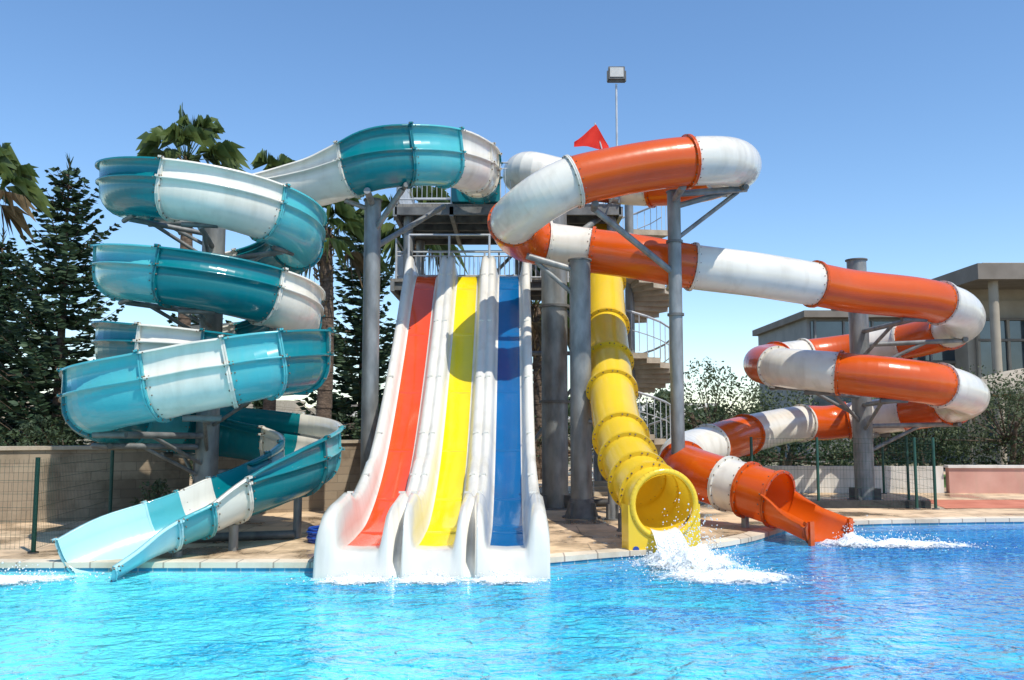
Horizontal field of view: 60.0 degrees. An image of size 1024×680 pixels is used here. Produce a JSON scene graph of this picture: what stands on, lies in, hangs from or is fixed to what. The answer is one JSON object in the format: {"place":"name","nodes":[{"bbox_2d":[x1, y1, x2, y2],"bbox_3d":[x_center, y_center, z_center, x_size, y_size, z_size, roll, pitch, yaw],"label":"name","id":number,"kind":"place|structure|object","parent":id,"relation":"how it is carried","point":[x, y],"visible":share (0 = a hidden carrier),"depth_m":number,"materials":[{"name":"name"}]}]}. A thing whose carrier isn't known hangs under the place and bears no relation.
{"place":"outdoors","nodes":[
{"label":"outdoors","id":0,"kind":"place"},
{"bbox_2d":[306,525,319,542],"bbox_3d":[-2.980,3.144,14.366,0.688,0.230,0.688,0,-5,0],"label":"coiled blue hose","id":1,"kind":"object","parent":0,"point":[311,531],"visible":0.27,"depth_m":14.14,"materials":[{"name":"plastic"}]},
{"bbox_2d":[0,525,1023,679],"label":"pool water","id":2,"kind":"structure","parent":0,"point":[918,613],"depth_m":9.02,"materials":[{"name":"blue liquid"}]},
{"bbox_2d":[0,561,158,590],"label":"water splash","id":3,"kind":"object","parent":2,"relation":"on","point":[9,579],"visible":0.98,"depth_m":11.31,"materials":[{"name":"liquid"}]},
{"bbox_2d":[286,569,398,586],"bbox_3d":[-1.977,3.021,11.383,1.913,0.165,0.930,-1,-6,7],"label":"water splash","id":4,"kind":"object","parent":2,"relation":"on","point":[341,579],"visible":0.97,"depth_m":11.32,"materials":[{"name":"liquid"}]},
{"bbox_2d":[377,569,483,587],"bbox_3d":[-1.045,3.008,11.420,1.396,0.196,0.959,0,-5,0],"label":"water splash","id":5,"kind":"object","parent":2,"relation":"on","point":[436,579],"visible":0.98,"depth_m":11.31,"materials":[{"name":"liquid"}]},
{"bbox_2d":[457,568,562,589],"bbox_3d":[-0.108,3.021,11.379,1.562,0.161,1.050,1,-6,-9],"label":"water splash","id":6,"kind":"object","parent":2,"relation":"on","point":[504,578],"visible":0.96,"depth_m":11.32,"materials":[{"name":"liquid"}]},
{"bbox_2d":[603,492,768,583],"bbox_3d":[2.607,2.677,12.492,2.460,1.064,2.530,1,-5,-6],"label":"water splash","id":7,"kind":"object","parent":2,"relation":"on","point":[686,555],"visible":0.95,"depth_m":12.35,"materials":[{"name":"liquid"}]},
{"bbox_2d":[610,556,851,590],"bbox_3d":[2.844,2.986,11.609,3.055,0.279,1.813,-1,-6,11],"label":"water splash","id":8,"kind":"object","parent":2,"relation":"on","point":[728,575],"visible":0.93,"depth_m":11.51,"materials":[{"name":"liquid"}]},
{"bbox_2d":[815,539,851,546],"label":"falling water","id":9,"kind":"structure","parent":2,"relation":"on","point":[826,541],"depth_m":15.10,"materials":[{"name":"white liquid"}]},
{"bbox_2d":[815,515,894,549],"bbox_3d":[5.684,3.167,14.733,1.270,0.514,1.154,0,-5,0],"label":"water splash","id":10,"kind":"object","parent":2,"relation":"on","point":[851,537],"visible":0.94,"depth_m":14.77,"materials":[{"name":"liquid"}]},
{"bbox_2d":[790,530,1016,551],"bbox_3d":[6.463,3.259,14.676,3.587,0.320,1.246,0,-5,3],"label":"water splash","id":11,"kind":"object","parent":2,"relation":"on","point":[898,541],"visible":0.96,"depth_m":14.60,"materials":[{"name":"liquid"}]},
{"bbox_2d":[0,467,1023,558],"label":"pool deck","id":12,"kind":"structure","parent":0,"point":[573,535],"depth_m":16.17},
{"bbox_2d":[0,457,40,553],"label":"green fence","id":13,"kind":"object","parent":12,"relation":"on","point":[35,506],"visible":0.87,"depth_m":13.12,"materials":[{"name":"metal"}]},
{"bbox_2d":[0,143,54,244],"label":"fan palm tree","id":14,"kind":"object","parent":12,"relation":"on","point":[24,192],"visible":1,"depth_m":30.15,"materials":[{"name":"green plant"}]},
{"bbox_2d":[0,225,75,445],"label":"norfolk pine tree","id":15,"kind":"object","parent":12,"relation":"on","point":[4,296],"visible":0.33,"depth_m":34.92,"materials":[{"name":"green plant"}]},
{"bbox_2d":[0,153,124,445],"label":"norfolk pine tree","id":16,"kind":"object","parent":12,"relation":"on","point":[40,362],"visible":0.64,"depth_m":32.08,"materials":[{"name":"green plant"}]},
{"bbox_2d":[37,450,113,547],"bbox_3d":[-7.325,2.629,14.968,0.158,1.420,3.899,1,-6,-8],"label":"green fence","id":17,"kind":"object","parent":12,"relation":"on","point":[110,492],"visible":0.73,"depth_m":15.06,"materials":[{"name":"metal"}]},
{"bbox_2d":[0,446,189,523],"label":"stone wall","id":18,"kind":"structure","parent":12,"relation":"on","point":[134,469],"depth_m":17.48,"materials":[{"name":"beige stone"}]},
{"bbox_2d":[0,414,192,478],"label":"hedge","id":19,"kind":"object","parent":12,"relation":"on","point":[54,440],"visible":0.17,"depth_m":27.89,"materials":[{"name":"green plant"}]},
{"bbox_2d":[130,478,170,505],"bbox_3d":[-6.813,3.068,16.863,0.696,0.878,0.923,0,-5,0],"label":"shrub","id":20,"kind":"object","parent":12,"relation":"on","point":[157,488],"visible":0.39,"depth_m":16.86,"materials":[{"name":"green plant"}]},
{"bbox_2d":[135,102,250,325],"bbox_3d":[-11.219,-1.715,30.327,4.269,13.016,4.555,0,-5,0],"label":"fan palm tree","id":21,"kind":"object","parent":12,"relation":"on","point":[201,131],"visible":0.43,"depth_m":30.20,"materials":[{"name":"green plant"}]},
{"bbox_2d":[90,215,308,556],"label":"slide support column","id":22,"kind":"structure","parent":12,"relation":"on","point":[205,456],"depth_m":16.02,"materials":[{"name":"metal"}]},
{"bbox_2d":[50,121,502,581],"bbox_3d":[-4.343,-0.463,17.488,5.761,8.611,11.045,-3,-6,28],"label":"teal white spiral water slide","id":23,"kind":"object","parent":22,"relation":"on","point":[135,376],"visible":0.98,"depth_m":14.91,"materials":[{"name":"teal plastic"}]},
{"bbox_2d":[167,313,256,408],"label":"norfolk pine tree","id":24,"kind":"object","parent":12,"relation":"on","point":[173,315],"depth_m":37.73,"materials":[{"name":"green plant"}]},
{"bbox_2d":[239,148,294,410],"bbox_3d":[-9.052,-1.146,33.184,3.539,12.428,3.916,0,-5,0],"label":"fan palm tree","id":25,"kind":"object","parent":12,"relation":"on","point":[262,159],"visible":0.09,"depth_m":32.78,"materials":[{"name":"green plant"}]},
{"bbox_2d":[192,440,360,513],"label":"stone wall","id":26,"kind":"structure","parent":12,"relation":"on","point":[346,477],"depth_m":19.67,"materials":[{"name":"beige stone"}]},
{"bbox_2d":[295,232,395,439],"bbox_3d":[-5.700,0.001,35.169,5.807,10.502,5.539,0,-5,0],"label":"norfolk pine tree","id":27,"kind":"object","parent":12,"relation":"on","point":[349,382],"visible":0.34,"depth_m":34.49,"materials":[{"name":"green plant"}]},
{"bbox_2d":[301,197,391,418],"bbox_3d":[-6.259,-0.301,30.202,4.322,10.186,3.762,0,-5,0],"label":"fan palm tree","id":28,"kind":"object","parent":12,"relation":"on","point":[352,218],"visible":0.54,"depth_m":30.03,"materials":[{"name":"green plant"}]},
{"bbox_2d":[336,404,379,439],"bbox_3d":[-2.815,3.132,28.730,6.250,3.066,7.829,0,-5,0],"label":"hedge","id":29,"kind":"object","parent":12,"relation":"on","point":[344,419],"visible":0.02,"depth_m":28.92,"materials":[{"name":"green plant"}]},
{"bbox_2d":[344,182,445,476],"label":"slide support column","id":30,"kind":"structure","parent":12,"relation":"on","point":[374,221],"depth_m":17.95,"materials":[{"name":"metal"}]},
{"bbox_2d":[361,186,467,274],"bbox_3d":[-3.253,-0.455,30.814,3.762,10.609,4.102,0,-5,0],"label":"fan palm tree","id":31,"kind":"object","parent":12,"relation":"on","point":[388,229],"visible":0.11,"depth_m":30.65,"materials":[{"name":"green plant"}]},
{"bbox_2d":[313,256,549,578],"bbox_3d":[-1.050,0.835,16.797,3.100,6.541,10.000,0,-5,0],"label":"three lane water slide","id":32,"kind":"object","parent":12,"relation":"on","point":[447,484],"visible":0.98,"depth_m":16.00,"materials":[{"name":"plastic"}]},
{"bbox_2d":[390,162,622,480],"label":"slide tower","id":33,"kind":"structure","parent":12,"relation":"on","point":[459,220],"depth_m":22.25,"materials":[{"name":"grey metal"}]},
{"bbox_2d":[574,123,615,203],"bbox_3d":[2.213,-4.200,21.178,0.760,1.809,1.549,-5,-7,40],"label":"red flag","id":34,"kind":"object","parent":33,"relation":"attached to","point":[592,137],"visible":0.85,"depth_m":20.84,"materials":[{"name":"fabric"}]},
{"bbox_2d":[607,66,625,145],"bbox_3d":[2.950,-5.385,24.857,0.540,4.660,0.200,0,-5,0],"label":"floodlight","id":35,"kind":"object","parent":33,"relation":"on","point":[616,74],"visible":0.78,"depth_m":24.98,"materials":[{"name":"metal"}]},
{"bbox_2d":[513,265,569,479],"bbox_3d":[0.927,0.885,30.995,4.047,7.984,4.047,0,-5,0],"label":"fan palm tree","id":36,"kind":"object","parent":12,"relation":"on","point":[536,346],"visible":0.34,"depth_m":30.77,"materials":[{"name":"plant"}]},
{"bbox_2d":[526,253,600,519],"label":"slide support column","id":37,"kind":"structure","parent":12,"relation":"on","point":[581,504],"depth_m":18.18,"materials":[{"name":"metal"}]},
{"bbox_2d":[539,212,601,509],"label":"slide support column","id":38,"kind":"structure","parent":12,"relation":"on","point":[554,306],"depth_m":20.15,"materials":[{"name":"grey metal"}]},
{"bbox_2d":[534,395,669,473],"bbox_3d":[2.464,3.346,32.643,7.715,3.350,7.780,2,-6,-19],"label":"hedge","id":39,"kind":"object","parent":12,"relation":"on","point":[650,416],"visible":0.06,"depth_m":32.17,"materials":[{"name":"green plant"}]},
{"bbox_2d":[588,419,618,520],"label":"slide support column","id":40,"kind":"structure","parent":12,"relation":"on","point":[612,509],"depth_m":17.57,"materials":[{"name":"metal"}]},
{"bbox_2d":[586,224,700,558],"bbox_3d":[2.211,0.085,18.760,1.482,7.708,10.404,0,-5,0],"label":"yellow tube water slide","id":41,"kind":"object","parent":40,"relation":"on","point":[646,483],"visible":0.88,"depth_m":15.31,"materials":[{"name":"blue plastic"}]},
{"bbox_2d":[616,508,621,531],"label":"slide support column","id":42,"kind":"structure","parent":12,"relation":"on","point":[619,529],"depth_m":15.68,"materials":[{"name":"metal"}]},
{"bbox_2d":[592,205,670,495],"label":"spiral staircase","id":43,"kind":"structure","parent":12,"relation":"on","point":[645,301],"depth_m":24.19,"materials":[{"name":"metal"}]},
{"bbox_2d":[590,184,748,520],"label":"slide support column","id":44,"kind":"structure","parent":12,"relation":"on","point":[672,268],"depth_m":17.88,"materials":[{"name":"metal"}]},
{"bbox_2d":[487,134,989,545],"bbox_3d":[5.635,-0.386,20.231,12.272,9.336,10.588,0,-5,0],"label":"orange white tube water slide","id":45,"kind":"object","parent":44,"relation":"on","point":[524,212],"visible":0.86,"depth_m":18.93,"materials":[{"name":"orange plastic"}]},
{"bbox_2d":[741,517,748,527],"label":"slide support column","id":46,"kind":"structure","parent":12,"relation":"on","point":[745,523],"depth_m":16.30,"materials":[{"name":"metal"}]},
{"bbox_2d":[659,411,971,468],"bbox_3d":[10.471,3.844,33.350,11.895,2.577,10.940,-5,-7,40],"label":"hedge","id":47,"kind":"object","parent":12,"relation":"on","point":[796,459],"visible":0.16,"depth_m":31.02,"materials":[{"name":"green plant"}]},
{"bbox_2d":[750,436,939,509],"bbox_3d":[8.849,3.141,21.368,6.062,1.620,3.188,4,-7,-39],"label":"green fence","id":48,"kind":"object","parent":12,"relation":"on","point":[915,465],"visible":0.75,"depth_m":20.28,"materials":[{"name":"metal"}]},
{"bbox_2d":[763,466,943,492],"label":"white wall","id":49,"kind":"structure","parent":12,"relation":"on","point":[836,473],"depth_m":24.73,"materials":[{"name":"paint"}]},
{"bbox_2d":[769,258,968,499],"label":"slide support column","id":50,"kind":"structure","parent":12,"relation":"on","point":[860,412],"depth_m":22.19,"materials":[{"name":"metal"}]},
{"bbox_2d":[943,465,1023,493],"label":"pink wall","id":51,"kind":"structure","parent":12,"relation":"on","point":[984,478],"depth_m":24.49,"materials":[{"name":"paint"}]},
{"bbox_2d":[968,368,1023,464],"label":"canopy pavilion","id":52,"kind":"structure","parent":12,"relation":"on","point":[1006,374],"depth_m":35.06,"materials":[{"name":"white fabric"}]},
{"bbox_2d":[984,369,1023,453],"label":"olive tree","id":53,"kind":"object","parent":12,"relation":"on","point":[1009,402],"visible":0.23,"depth_m":29.80,"materials":[{"name":"green plant"}]},
{"bbox_2d":[0,0,1023,413],"label":"sky","id":54,"kind":"structure","parent":0,"point":[887,133],"materials":[{"name":"blue"}]},
{"bbox_2d":[34,434,1008,466],"bbox_3d":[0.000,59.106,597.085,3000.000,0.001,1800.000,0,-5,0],"label":"ground","id":55,"kind":"structure","parent":0,"point":[764,464],"depth_m":44.35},
{"bbox_2d":[3,400,731,421],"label":"distant buildings","id":56,"kind":"structure","parent":55,"relation":"on","point":[292,405],"depth_m":250.60,"materials":[{"name":"beige concrete"}]},
{"bbox_2d":[3,389,759,442],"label":"distant treeline","id":57,"kind":"object","parent":55,"relation":"on","point":[257,404],"visible":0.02,"depth_m":104.81,"materials":[{"name":"green plant"}]},
{"bbox_2d":[0,516,1023,571],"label":"pool coping","id":58,"kind":"object","parent":55,"relation":"on","point":[756,536],"visible":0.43,"depth_m":12.55,"materials":[{"name":"stone"}]},
{"bbox_2d":[752,263,1023,464],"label":"clubhouse building","id":59,"kind":"structure","parent":55,"relation":"on","point":[997,341],"depth_m":44.27,"materials":[{"name":"beige concrete"}]},
{"bbox_2d":[878,420,994,465],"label":"olive tree","id":60,"kind":"object","parent":55,"relation":"on","point":[939,429],"visible":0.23,"depth_m":30.45,"materials":[{"name":"green plant"}]},
{"bbox_2d":[917,364,1023,464],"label":"olive tree","id":61,"kind":"object","parent":55,"relation":"on","point":[1009,437],"visible":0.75,"depth_m":28.10,"materials":[{"name":"green plant"}]},
{"bbox_2d":[650,527,687,562],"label":"falling water","id":62,"kind":"structure","parent":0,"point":[658,534],"depth_m":13.24,"materials":[{"name":"white liquid"}]},
{"bbox_2d":[927,500,1023,507],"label":"red paving","id":63,"kind":"structure","parent":0,"point":[981,503],"depth_m":21.25,"materials":[{"name":"red tile"}]},
{"label":"lawn","id":64,"kind":"structure","parent":0,"visible":0},
{"bbox_2d":[648,357,777,459],"bbox_3d":[6.776,2.609,29.389,3.603,4.272,4.239,-4,-7,38],"label":"olive tree","id":65,"kind":"object","parent":64,"relation":"on","point":[708,413],"visible":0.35,"depth_m":29.06,"materials":[{"name":"green plant"}]},
{"bbox_2d":[710,384,834,465],"bbox_3d":[9.532,3.194,31.816,4.048,3.592,4.359,5,-8,-44],"label":"olive tree","id":66,"kind":"object","parent":64,"relation":"on","point":[782,453],"visible":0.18,"depth_m":31.35,"materials":[{"name":"green plant"}]},
{"bbox_2d":[812,397,925,465],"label":"olive tree","id":67,"kind":"object","parent":64,"relation":"on","point":[878,462],"visible":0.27,"depth_m":30.35,"materials":[{"name":"green plant"}]}
]}

